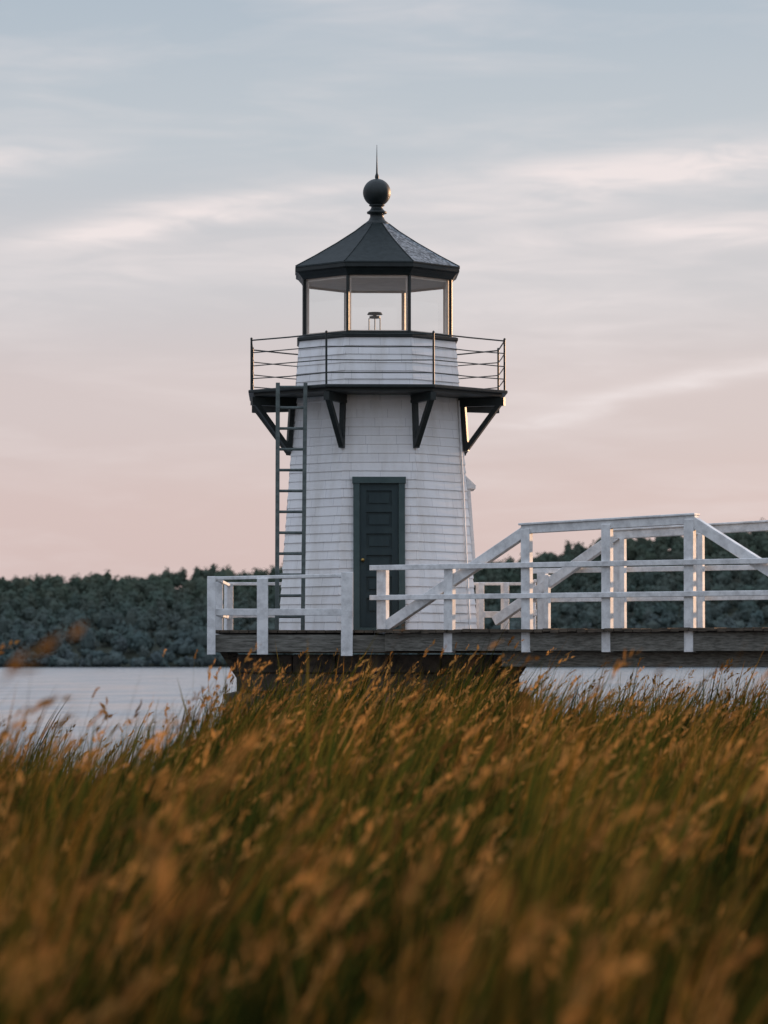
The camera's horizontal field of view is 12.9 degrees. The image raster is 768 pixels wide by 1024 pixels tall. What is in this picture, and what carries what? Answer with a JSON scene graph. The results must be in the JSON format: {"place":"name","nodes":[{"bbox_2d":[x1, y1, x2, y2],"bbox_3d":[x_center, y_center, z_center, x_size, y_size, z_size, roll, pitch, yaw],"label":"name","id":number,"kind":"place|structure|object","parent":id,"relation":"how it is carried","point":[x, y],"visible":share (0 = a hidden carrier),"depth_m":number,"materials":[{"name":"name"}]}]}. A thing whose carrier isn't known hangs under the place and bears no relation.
{"place":"outdoors","nodes":[
{"label":"outdoors","id":0,"kind":"place"},
{"bbox_2d":[0,667,767,774],"bbox_3d":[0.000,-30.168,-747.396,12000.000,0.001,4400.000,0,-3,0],"label":"water","id":1,"kind":"structure","parent":0,"point":[117,686],"depth_m":308.59,"materials":[{"name":"grey liquid"}]},
{"bbox_2d":[226,654,528,726],"bbox_3d":[-0.100,3.854,51.882,4.478,3.344,4.356,0,-3,0],"label":"stone foundation","id":2,"kind":"object","parent":1,"relation":"in","point":[409,661],"visible":0.13,"depth_m":49.95,"materials":[{"name":"stone"}]},
{"bbox_2d":[216,630,526,677],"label":"wooden deck","id":3,"kind":"structure","parent":2,"relation":"on","point":[231,645],"depth_m":49.42,"materials":[{"name":"brown wood"}]},
{"bbox_2d":[275,383,307,629],"bbox_3d":[-1.370,-0.088,50.172,0.469,3.674,0.359,0,-3,0],"label":"ladder","id":4,"kind":"object","parent":3,"relation":"on","point":[278,470],"visible":0.92,"depth_m":50.15,"materials":[{"name":"metal"}]},
{"bbox_2d":[207,572,536,655],"bbox_3d":[-0.105,1.590,51.780,4.950,1.221,4.945,0,-3,0],"label":"deck railing","id":5,"kind":"object","parent":3,"relation":"on","point":[217,613],"visible":0.59,"depth_m":49.42,"materials":[{"name":"white paint"}]},
{"bbox_3d":[-0.110,-0.371,52.066,2.940,4.398,2.940,0,-3,-1],"label":"wall","id":6,"kind":"object","parent":3,"relation":"on","visible":0},
{"bbox_2d":[296,262,458,346],"bbox_3d":[-0.110,-3.132,52.187,2.490,1.119,2.490,0,-3,-1],"label":"lantern frame","id":7,"kind":"object","parent":6,"relation":"on","point":[348,269],"visible":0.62,"depth_m":51.15,"materials":[{"name":"black metal"}]},
{"bbox_2d":[367,312,382,329],"bbox_3d":[-0.140,-2.822,52.173,0.240,0.490,0.240,0,-3,-2],"label":"beacon lamp","id":8,"kind":"object","parent":7,"relation":"on","point":[374,316],"visible":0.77,"depth_m":52.15,"materials":[{"name":"black metal"}]},
{"bbox_2d":[305,275,448,334],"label":"lantern ceiling and mullions","id":9,"kind":"structure","parent":7,"relation":"attached to","point":[378,283],"depth_m":52.04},
{"bbox_2d":[295,222,459,274],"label":"roof","id":10,"kind":"structure","parent":7,"relation":"on","point":[376,242],"depth_m":51.54,"materials":[{"name":"metal"}]},
{"bbox_2d":[363,153,390,223],"bbox_3d":[-0.110,-5.020,52.270,0.430,1.270,0.430,0,-3,-1],"label":"ball finial and lightning rod","id":11,"kind":"object","parent":10,"relation":"on","point":[376,193],"visible":1,"depth_m":52.13,"materials":[{"name":"green paint"}]},
{"bbox_2d":[279,337,476,630],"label":"shingle walls","id":12,"kind":"structure","parent":6,"relation":"on","point":[378,436],"depth_m":50.94,"materials":[{"name":"white wood"}]},
{"bbox_2d":[250,391,504,455],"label":"gallery brackets","id":13,"kind":"object","parent":12,"relation":"attached to","point":[262,407],"visible":0.69,"depth_m":51.36,"materials":[{"name":"black metal"}]},
{"bbox_2d":[248,384,507,398],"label":"gallery deck","id":14,"kind":"structure","parent":13,"relation":"on","point":[447,391],"depth_m":50.54,"materials":[{"name":"black metal"}]},
{"bbox_2d":[466,476,475,559],"bbox_3d":[1.321,0.172,52.080,0.221,1.420,0.880,0,-3,-2],"label":"side window frame","id":15,"kind":"object","parent":12,"relation":"attached to","point":[470,485],"visible":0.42,"depth_m":51.68,"materials":[{"name":"white paint"}]},
{"bbox_2d":[250,330,505,389],"bbox_3d":[-0.110,-2.201,52.147,3.869,0.807,3.867,0,-3,-1],"label":"gallery railing","id":16,"kind":"object","parent":6,"relation":"attached to","point":[252,362],"visible":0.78,"depth_m":50.72,"materials":[{"name":"black metal"}]},
{"bbox_2d":[352,477,405,629],"bbox_3d":[-0.072,0.618,50.569,0.800,2.294,0.254,0,-3,-1],"label":"door frame","id":17,"kind":"object","parent":6,"relation":"attached to","point":[357,481],"visible":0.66,"depth_m":50.55,"materials":[{"name":"black wood"}]},
{"bbox_2d":[360,483,398,626],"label":"door panels","id":18,"kind":"object","parent":17,"relation":"in","point":[379,529],"visible":0.86,"depth_m":50.59,"materials":[{"name":"black wood"}]},
{"bbox_2d":[0,548,767,666],"bbox_3d":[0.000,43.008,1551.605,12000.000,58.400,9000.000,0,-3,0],"label":"ground","id":19,"kind":"structure","parent":0,"point":[107,648],"depth_m":1399.22,"materials":[{"name":"green plant"}]},
{"bbox_2d":[0,615,767,1023],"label":"marsh grass","id":20,"kind":"structure","parent":19,"relation":"on","point":[462,853],"depth_m":12.79,"materials":[{"name":"plant"}]},
{"bbox_2d":[0,518,767,666],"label":"distant forest","id":21,"kind":"object","parent":19,"relation":"on","point":[67,605],"visible":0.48,"depth_m":1462.63,"materials":[{"name":"green plant"}]},
{"bbox_2d":[369,513,767,666],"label":"wooden footbridge","id":22,"kind":"object","parent":19,"relation":"on","point":[693,642],"visible":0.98,"depth_m":48.03,"materials":[{"name":"white paint"}]},
{"bbox_2d":[0,0,767,588],"label":"sky","id":23,"kind":"structure","parent":0,"point":[593,173],"materials":[{"name":"blue"}]},
{"bbox_2d":[458,400,470,628],"bbox_3d":[1.217,0.052,51.404,0.028,3.502,0.279,2,-3,-40],"label":"wall conduit","id":24,"kind":"object","parent":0,"point":[464,508],"depth_m":51.41,"materials":[{"name":"white metal"}]}
]}

